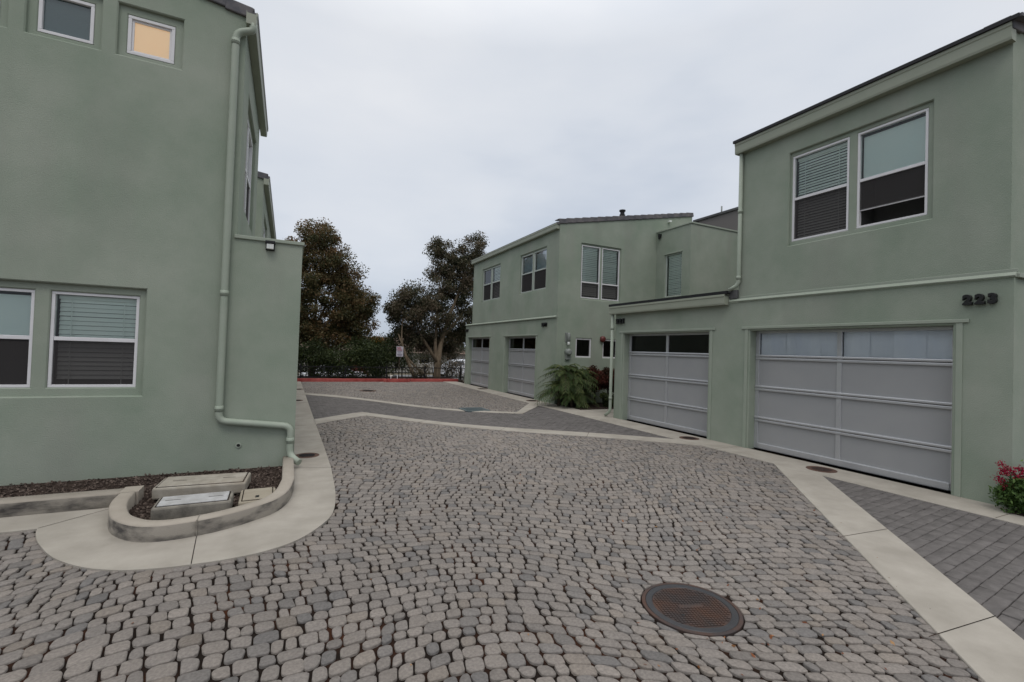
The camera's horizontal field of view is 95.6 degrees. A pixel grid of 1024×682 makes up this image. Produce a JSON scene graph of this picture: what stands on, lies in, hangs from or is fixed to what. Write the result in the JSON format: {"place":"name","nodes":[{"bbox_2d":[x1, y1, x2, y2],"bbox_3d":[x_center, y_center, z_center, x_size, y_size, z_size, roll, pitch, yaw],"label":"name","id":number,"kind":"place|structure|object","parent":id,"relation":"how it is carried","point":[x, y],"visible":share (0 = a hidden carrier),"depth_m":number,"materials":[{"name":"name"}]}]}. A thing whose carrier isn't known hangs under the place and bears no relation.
{"place":"outdoors","nodes":[
{"label":"outdoors","id":0,"kind":"place"},
{"bbox_2d":[299,367,361,375],"bbox_3d":[-13.043,2.470,33.894,4.535,1.460,1.810,2,-1,-26],"label":"parked car","id":1,"kind":"object","parent":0,"point":[325,372],"visible":0.02,"depth_m":32.94,"materials":[{"name":"grey paint"}]},
{"bbox_2d":[393,374,463,380],"bbox_3d":[13.180,4.092,50.523,52.000,0.585,10.300,2,-1,-26],"label":"parking bay","id":2,"kind":"object","parent":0,"point":[432,376],"visible":0.04,"depth_m":38.17,"materials":[{"name":"grey asphalt"}]},
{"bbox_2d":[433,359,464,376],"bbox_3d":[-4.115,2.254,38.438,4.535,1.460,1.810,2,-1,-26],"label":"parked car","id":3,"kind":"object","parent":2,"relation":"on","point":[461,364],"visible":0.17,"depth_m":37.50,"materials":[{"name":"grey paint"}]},
{"bbox_2d":[0,382,1023,681],"bbox_3d":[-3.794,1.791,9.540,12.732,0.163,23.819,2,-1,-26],"label":"cobble paving","id":4,"kind":"structure","parent":0,"point":[766,524],"depth_m":3.27,"materials":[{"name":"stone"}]},
{"bbox_2d":[0,465,281,519],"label":"mulch bed","id":5,"kind":"object","parent":4,"relation":"on","point":[70,485],"visible":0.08,"depth_m":5.12,"materials":[{"name":"brown wood"}]},
{"bbox_2d":[150,491,233,519],"bbox_3d":[-2.961,1.532,4.338,0.609,0.136,0.348,2,-1,-26],"label":"utility box","id":6,"kind":"object","parent":5,"relation":"on","point":[173,507],"visible":0.93,"depth_m":4.23,"materials":[{"name":"concrete"}]},
{"bbox_2d":[152,472,250,499],"bbox_3d":[-3.291,1.539,4.978,0.820,0.126,0.440,2,-1,-22],"label":"utility box","id":7,"kind":"object","parent":5,"relation":"on","point":[235,483],"visible":0.94,"depth_m":4.86,"materials":[{"name":"concrete"}]},
{"bbox_2d":[238,487,275,505],"bbox_3d":[-2.547,1.571,4.655,0.328,0.098,0.436,2,-1,-26],"label":"utility box","id":8,"kind":"object","parent":5,"relation":"on","point":[248,496],"visible":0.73,"depth_m":4.62,"materials":[{"name":"concrete"}]},
{"bbox_2d":[0,0,304,485],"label":"townhouse","id":9,"kind":"structure","parent":4,"relation":"on","point":[150,291],"depth_m":5.55,"materials":[{"name":"green paint"}]},
{"bbox_2d":[0,288,51,387],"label":"window","id":10,"kind":"structure","parent":9,"relation":"in","point":[16,305],"depth_m":5.15,"materials":[{"name":"glass"}]},
{"bbox_2d":[37,0,94,44],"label":"window","id":11,"kind":"structure","parent":9,"relation":"in","point":[69,19],"depth_m":5.31,"materials":[{"name":"plastic"}]},
{"bbox_2d":[47,291,139,386],"bbox_3d":[-4.957,-0.006,5.625,0.798,1.090,0.485,2,-1,-26],"label":"window","id":12,"kind":"structure","parent":9,"relation":"in","point":[93,342],"depth_m":5.44,"materials":[{"name":"glass"}]},
{"bbox_2d":[127,15,175,64],"bbox_3d":[-4.374,-3.644,5.650,0.460,0.460,0.065,2,-1,-26],"label":"window","id":13,"kind":"structure","parent":9,"relation":"in","point":[148,39],"depth_m":5.65,"materials":[{"name":"plastic"}]},
{"bbox_2d":[244,123,248,210],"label":"window","id":14,"kind":"structure","parent":9,"relation":"in","point":[248,123],"depth_m":7.40,"materials":[{"name":"plastic"}]},
{"bbox_2d":[246,128,252,223],"bbox_3d":[-4.457,-2.717,7.814,0.065,1.450,0.770,2,-1,-26],"label":"window","id":15,"kind":"structure","parent":9,"relation":"in","point":[250,141],"depth_m":8.08,"materials":[{"name":"plastic"}]},
{"bbox_2d":[265,240,274,250],"bbox_3d":[-3.167,-1.248,6.086,0.115,0.120,0.086,2,-1,-26],"label":"floodlight","id":16,"kind":"object","parent":9,"relation":"attached to","point":[270,245],"visible":1,"depth_m":6.06,"materials":[{"name":"white metal"}]},
{"bbox_2d":[0,382,335,572],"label":"concrete strip","id":17,"kind":"object","parent":4,"relation":"on","point":[88,541],"visible":0.42,"depth_m":3.93,"materials":[{"name":"grey concrete"}]},
{"bbox_2d":[0,456,293,541],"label":"kerb","id":18,"kind":"structure","parent":17,"relation":"on","point":[123,523],"depth_m":4.21,"materials":[{"name":"concrete"}]},
{"bbox_2d":[40,425,330,563],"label":"strip joints","id":19,"kind":"object","parent":17,"relation":"on","point":[195,539],"visible":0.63,"depth_m":3.81,"materials":[{"name":"soil"}]},
{"bbox_2d":[296,453,318,457],"bbox_3d":[-3.007,1.685,6.814,0.340,0.026,0.340,2,-1,-26],"label":"drain cover","id":20,"kind":"object","parent":17,"relation":"on","point":[305,455],"visible":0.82,"depth_m":6.80,"materials":[{"name":"black metal"}]},
{"bbox_2d":[255,171,275,238],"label":"townhouse","id":21,"kind":"structure","parent":4,"relation":"on","point":[265,225],"depth_m":11.53,"materials":[{"name":"green paint"}]},
{"bbox_2d":[297,378,457,381],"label":"red kerb","id":22,"kind":"structure","parent":4,"relation":"on","point":[359,380],"depth_m":21.19,"materials":[{"name":"paint"}]},
{"bbox_2d":[131,453,896,675],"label":"leaf litter","id":23,"kind":"object","parent":4,"relation":"on","point":[770,637],"visible":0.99,"depth_m":2.74,"materials":[{"name":"brown plant"}]},
{"bbox_2d":[535,363,598,408],"bbox_3d":[1.693,1.409,14.132,2.102,1.464,2.032,2,-1,-2],"label":"palm clump","id":24,"kind":"object","parent":4,"relation":"on","point":[563,389],"visible":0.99,"depth_m":13.86,"materials":[{"name":"green plant"}]},
{"bbox_2d":[581,365,614,404],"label":"russet shrub","id":25,"kind":"object","parent":4,"relation":"on","point":[602,377],"visible":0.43,"depth_m":14.42,"materials":[{"name":"red plant"}]},
{"bbox_2d":[464,209,738,403],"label":"townhouse","id":26,"kind":"structure","parent":4,"relation":"on","point":[575,278],"depth_m":15.71,"materials":[{"name":"green paint"}]},
{"bbox_2d":[483,268,491,301],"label":"window","id":27,"kind":"structure","parent":26,"relation":"in","point":[487,273],"depth_m":20.26,"materials":[{"name":"glass"}]},
{"bbox_2d":[466,336,510,388],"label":"garage door","id":28,"kind":"structure","parent":26,"relation":"in","point":[481,351],"depth_m":20.68,"materials":[{"name":"metal"}]},
{"bbox_2d":[491,265,500,299],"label":"window","id":29,"kind":"structure","parent":26,"relation":"in","point":[495,270],"depth_m":19.29,"materials":[{"name":"glass"}]},
{"bbox_2d":[502,334,537,399],"bbox_3d":[0.319,0.880,16.921,0.232,2.212,2.770,2,-1,-26],"label":"garage door","id":30,"kind":"structure","parent":26,"relation":"in","point":[522,352],"depth_m":16.98,"materials":[{"name":"metal"}]},
{"bbox_2d":[521,253,533,293],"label":"window","id":31,"kind":"structure","parent":26,"relation":"in","point":[527,261],"depth_m":16.77,"materials":[{"name":"glass"}]},
{"bbox_2d":[533,248,546,290],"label":"window","id":32,"kind":"structure","parent":26,"relation":"in","point":[540,257],"depth_m":15.90,"materials":[{"name":"glass"}]},
{"bbox_2d":[565,332,570,344],"bbox_3d":[1.771,-0.074,14.672,0.164,0.390,0.110,1,-2,43],"label":"wall lamp","id":33,"kind":"object","parent":26,"relation":"attached to","point":[567,336],"visible":1,"depth_m":14.63,"materials":[{"name":"grey metal"}]},
{"bbox_2d":[565,348,571,359],"bbox_3d":[1.789,0.414,14.649,0.230,0.355,0.155,2,-1,-26],"label":"electric meter","id":34,"kind":"object","parent":26,"relation":"attached to","point":[568,352],"visible":1,"depth_m":14.63,"materials":[{"name":"grey metal"}]},
{"bbox_2d":[575,338,590,357],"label":"window","id":35,"kind":"structure","parent":26,"relation":"in","point":[583,346],"depth_m":15.06,"materials":[{"name":"glass"}]},
{"bbox_2d":[580,245,599,298],"bbox_3d":[2.465,-2.243,15.403,0.730,1.720,0.485,2,-1,-26],"label":"window","id":36,"kind":"structure","parent":26,"relation":"in","point":[590,261],"depth_m":15.27,"materials":[{"name":"glass"}]},
{"bbox_2d":[600,336,605,341],"bbox_3d":[2.997,-0.057,15.272,0.210,0.210,0.112,2,-1,-26],"label":"alarm bell","id":37,"kind":"object","parent":26,"relation":"attached to","point":[602,338],"visible":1,"depth_m":15.23,"materials":[{"name":"red metal"}]},
{"bbox_2d":[602,340,615,357],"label":"window","id":38,"kind":"structure","parent":26,"relation":"in","point":[606,345],"depth_m":15.49,"materials":[{"name":"glass"}]},
{"bbox_2d":[601,248,619,300],"bbox_3d":[3.189,-2.212,15.754,0.720,1.720,0.485,2,-1,-26],"label":"window","id":39,"kind":"structure","parent":26,"relation":"in","point":[610,257],"depth_m":15.62,"materials":[{"name":"glass"}]},
{"bbox_2d":[665,252,681,296],"bbox_3d":[5.658,-2.211,15.746,0.485,1.440,0.740,2,-1,-26],"label":"window","id":40,"kind":"structure","parent":26,"relation":"in","point":[673,262],"depth_m":15.81,"materials":[{"name":"glass"}]},
{"bbox_2d":[305,393,1023,681],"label":"concrete bands","id":41,"kind":"object","parent":4,"relation":"on","point":[991,649],"visible":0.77,"depth_m":3.61,"materials":[{"name":"grey concrete"}]},
{"bbox_2d":[642,583,743,636],"bbox_3d":[1.178,1.763,3.063,0.624,0.037,0.624,2,-1,-26],"label":"manhole cover","id":42,"kind":"object","parent":4,"relation":"on","point":[688,609],"visible":0.99,"depth_m":3.01,"materials":[{"name":"metal"}]},
{"bbox_2d":[443,381,1023,525],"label":"concrete apron","id":43,"kind":"object","parent":4,"relation":"on","point":[949,500],"visible":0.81,"depth_m":7.13,"materials":[{"name":"grey concrete"}]},
{"bbox_2d":[679,436,698,439],"bbox_3d":[3.542,1.947,9.283,0.380,0.026,0.380,2,-1,-26],"label":"drain cover","id":44,"kind":"object","parent":43,"relation":"on","point":[688,438],"visible":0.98,"depth_m":9.26,"materials":[{"name":"black metal"}]},
{"bbox_2d":[604,12,1023,507],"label":"townhouse","id":45,"kind":"structure","parent":43,"relation":"on","point":[880,225],"depth_m":6.81,"materials":[{"name":"green paint"}]},
{"bbox_2d":[616,318,624,323],"bbox_3d":[2.736,-0.503,11.761,0.050,0.131,0.293,2,-1,-26],"label":"house number","id":46,"kind":"object","parent":45,"relation":"attached to","point":[620,321],"visible":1,"depth_m":11.71,"materials":[{"name":"black paint"}]},
{"bbox_2d":[619,328,714,439],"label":"garage door","id":47,"kind":"structure","parent":45,"relation":"in","point":[678,357],"depth_m":10.42,"materials":[{"name":"metal"}]},
{"bbox_2d":[792,137,849,241],"bbox_3d":[5.210,-2.415,7.659,0.485,1.455,0.890,2,-1,-26],"label":"window","id":48,"kind":"structure","parent":45,"relation":"in","point":[820,200],"depth_m":7.61,"materials":[{"name":"glass"}]},
{"bbox_2d":[742,319,968,496],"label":"garage door","id":49,"kind":"structure","parent":45,"relation":"in","point":[908,364],"depth_m":6.92,"materials":[{"name":"metal"}]},
{"bbox_2d":[856,108,928,228],"bbox_3d":[5.643,-2.419,6.765,0.485,1.455,0.865,2,-1,-26],"label":"window","id":50,"kind":"structure","parent":45,"relation":"in","point":[892,173],"depth_m":6.73,"materials":[{"name":"glass"}]},
{"bbox_2d":[962,293,997,305],"bbox_3d":[5.691,-0.509,5.654,0.050,0.133,0.313,2,-1,-26],"label":"house number","id":51,"kind":"object","parent":45,"relation":"attached to","point":[993,297],"visible":1,"depth_m":5.64,"materials":[{"name":"black paint"}]},
{"bbox_2d":[806,466,837,472],"bbox_3d":[4.652,1.938,6.988,0.400,0.026,0.400,2,-1,-26],"label":"drain cover","id":52,"kind":"object","parent":43,"relation":"on","point":[821,469],"visible":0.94,"depth_m":6.96,"materials":[{"name":"black metal"}]},
{"bbox_2d":[306,357,950,449],"bbox_3d":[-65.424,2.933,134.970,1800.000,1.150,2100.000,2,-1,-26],"label":"ground","id":53,"kind":"structure","parent":0,"point":[403,373],"depth_m":49.48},
{"bbox_2d":[297,338,345,375],"bbox_3d":[-11.346,0.633,26.295,4.625,2.943,2.177,2,-1,-26],"label":"hedge shrub","id":54,"kind":"object","parent":53,"relation":"on","point":[318,352],"visible":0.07,"depth_m":26.14,"materials":[{"name":"green plant"}]},
{"bbox_2d":[285,217,381,375],"bbox_3d":[-10.004,-2.208,23.872,6.698,8.620,3.800,2,-1,-26],"label":"shade tree","id":55,"kind":"object","parent":53,"relation":"on","point":[350,313],"visible":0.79,"depth_m":23.65,"materials":[{"name":"green plant"}]},
{"bbox_2d":[369,331,383,345],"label":"flowering shrub","id":56,"kind":"object","parent":53,"relation":"on","point":[378,339],"visible":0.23,"depth_m":25.18,"materials":[{"name":"green plant"}]},
{"bbox_2d":[297,376,462,381],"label":"verge soil","id":57,"kind":"structure","parent":53,"relation":"on","point":[400,377],"depth_m":23.30,"materials":[{"name":"brown soil"}]},
{"bbox_2d":[297,336,338,375],"bbox_3d":[-9.866,0.741,22.079,3.490,2.660,1.946,2,-1,-26],"label":"shrub","id":58,"kind":"object","parent":57,"relation":"on","point":[316,359],"visible":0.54,"depth_m":22.02,"materials":[{"name":"green plant"}]},
{"bbox_2d":[322,338,385,378],"bbox_3d":[-7.660,1.004,22.526,3.041,2.302,1.995,2,-1,-26],"label":"shrub","id":59,"kind":"object","parent":57,"relation":"on","point":[352,358],"visible":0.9,"depth_m":22.34,"materials":[{"name":"green plant"}]},
{"bbox_2d":[344,336,398,376],"bbox_3d":[-7.168,0.910,23.809,2.816,2.571,1.944,2,-1,10],"label":"shrub","id":60,"kind":"object","parent":57,"relation":"on","point":[361,342],"visible":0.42,"depth_m":23.59,"materials":[{"name":"green plant"}]},
{"bbox_2d":[297,364,464,379],"bbox_3d":[-5.160,1.604,23.048,14.100,0.775,0.076,2,-1,-26],"label":"iron fence","id":61,"kind":"object","parent":57,"relation":"on","point":[345,376],"visible":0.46,"depth_m":22.32,"materials":[{"name":"black metal"}]},
{"bbox_2d":[396,345,402,378],"bbox_3d":[-5.454,1.046,22.487,0.330,1.750,0.062,2,-1,-26],"label":"parking sign","id":62,"kind":"object","parent":57,"relation":"on","point":[399,351],"visible":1,"depth_m":22.47,"materials":[{"name":"white metal"}]},
{"bbox_2d":[407,360,431,378],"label":"dry shrub","id":63,"kind":"object","parent":57,"relation":"on","point":[421,370],"visible":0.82,"depth_m":23.54,"materials":[{"name":"green plant"}]},
{"bbox_2d":[305,332,465,353],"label":"trees","id":64,"kind":"object","parent":53,"relation":"on","point":[397,337],"depth_m":94.32,"materials":[{"name":"green plant"}]},
{"bbox_2d":[360,336,420,375],"bbox_3d":[-7.537,0.962,27.989,4.440,2.608,2.163,2,-1,-26],"label":"hedge shrub","id":65,"kind":"object","parent":53,"relation":"on","point":[410,358],"visible":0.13,"depth_m":28.52,"materials":[{"name":"green plant"}]},
{"bbox_2d":[373,332,409,372],"bbox_3d":[-6.481,0.788,24.939,2.316,2.498,1.769,2,-1,-26],"label":"shrub","id":66,"kind":"object","parent":53,"relation":"on","point":[390,341],"visible":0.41,"depth_m":24.71,"materials":[{"name":"green plant"}]},
{"bbox_2d":[342,337,464,372],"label":"building","id":67,"kind":"structure","parent":53,"relation":"on","point":[459,356],"depth_m":53.04,"materials":[{"name":"paint"}]},
{"bbox_2d":[419,353,428,363],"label":"window","id":68,"kind":"structure","parent":67,"relation":"in","point":[422,360],"depth_m":52.95,"materials":[{"name":"plastic"}]},
{"bbox_2d":[382,230,489,377],"bbox_3d":[-3.961,-2.086,25.732,6.486,8.846,3.413,2,-1,-26],"label":"shade tree","id":69,"kind":"object","parent":53,"relation":"on","point":[441,336],"visible":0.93,"depth_m":25.23,"materials":[{"name":"green plant"}]},
{"bbox_2d":[412,342,464,373],"bbox_3d":[-4.733,0.963,30.574,3.802,2.693,2.077,2,-1,-26],"label":"hedge shrub","id":70,"kind":"object","parent":53,"relation":"on","point":[429,358],"visible":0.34,"depth_m":30.30,"materials":[{"name":"green plant"}]},
{"bbox_2d":[431,356,464,378],"bbox_3d":[-3.211,1.552,25.300,2.298,1.609,1.488,2,-1,-26],"label":"parked car","id":71,"kind":"object","parent":53,"relation":"on","point":[451,364],"visible":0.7,"depth_m":25.21,"materials":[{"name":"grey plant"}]},
{"bbox_2d":[599,391,613,406],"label":"shrub","id":72,"kind":"object","parent":53,"relation":"on","point":[604,396],"visible":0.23,"depth_m":14.06,"materials":[{"name":"green plant"}]},
{"bbox_2d":[693,206,884,399],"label":"apartment block","id":73,"kind":"structure","parent":53,"relation":"on","point":[727,219],"depth_m":18.25,"materials":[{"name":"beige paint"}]},
{"bbox_2d":[235,0,1023,346],"label":"sky","id":74,"kind":"structure","parent":0,"point":[400,124],"materials":[{"name":"white"}]},
{"bbox_2d":[306,395,1023,639],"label":"brick paving","id":75,"kind":"structure","parent":0,"point":[971,552],"depth_m":4.79,"materials":[{"name":"grey brick"}]},
{"bbox_2d":[459,407,489,411],"bbox_3d":[-1.086,1.998,13.443,0.740,0.054,0.740,2,-1,-26],"label":"catch basin","id":76,"kind":"object","parent":75,"relation":"in","point":[471,409],"visible":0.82,"depth_m":13.40,"materials":[{"name":"metal"}]},
{"bbox_2d":[503,403,1010,636],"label":"apron joints","id":77,"kind":"object","parent":75,"relation":"on","point":[937,633],"visible":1,"depth_m":2.98,"materials":[{"name":"soil"}]},
{"bbox_2d":[560,403,1023,515],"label":"garden soil","id":78,"kind":"structure","parent":0,"point":[591,406],"depth_m":13.82,"materials":[{"name":"brown soil"}]},
{"bbox_2d":[988,459,1023,513],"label":"flowering plant","id":79,"kind":"object","parent":78,"relation":"on","point":[1010,493],"visible":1,"depth_m":5.22,"materials":[{"name":"green plant"}]}
]}

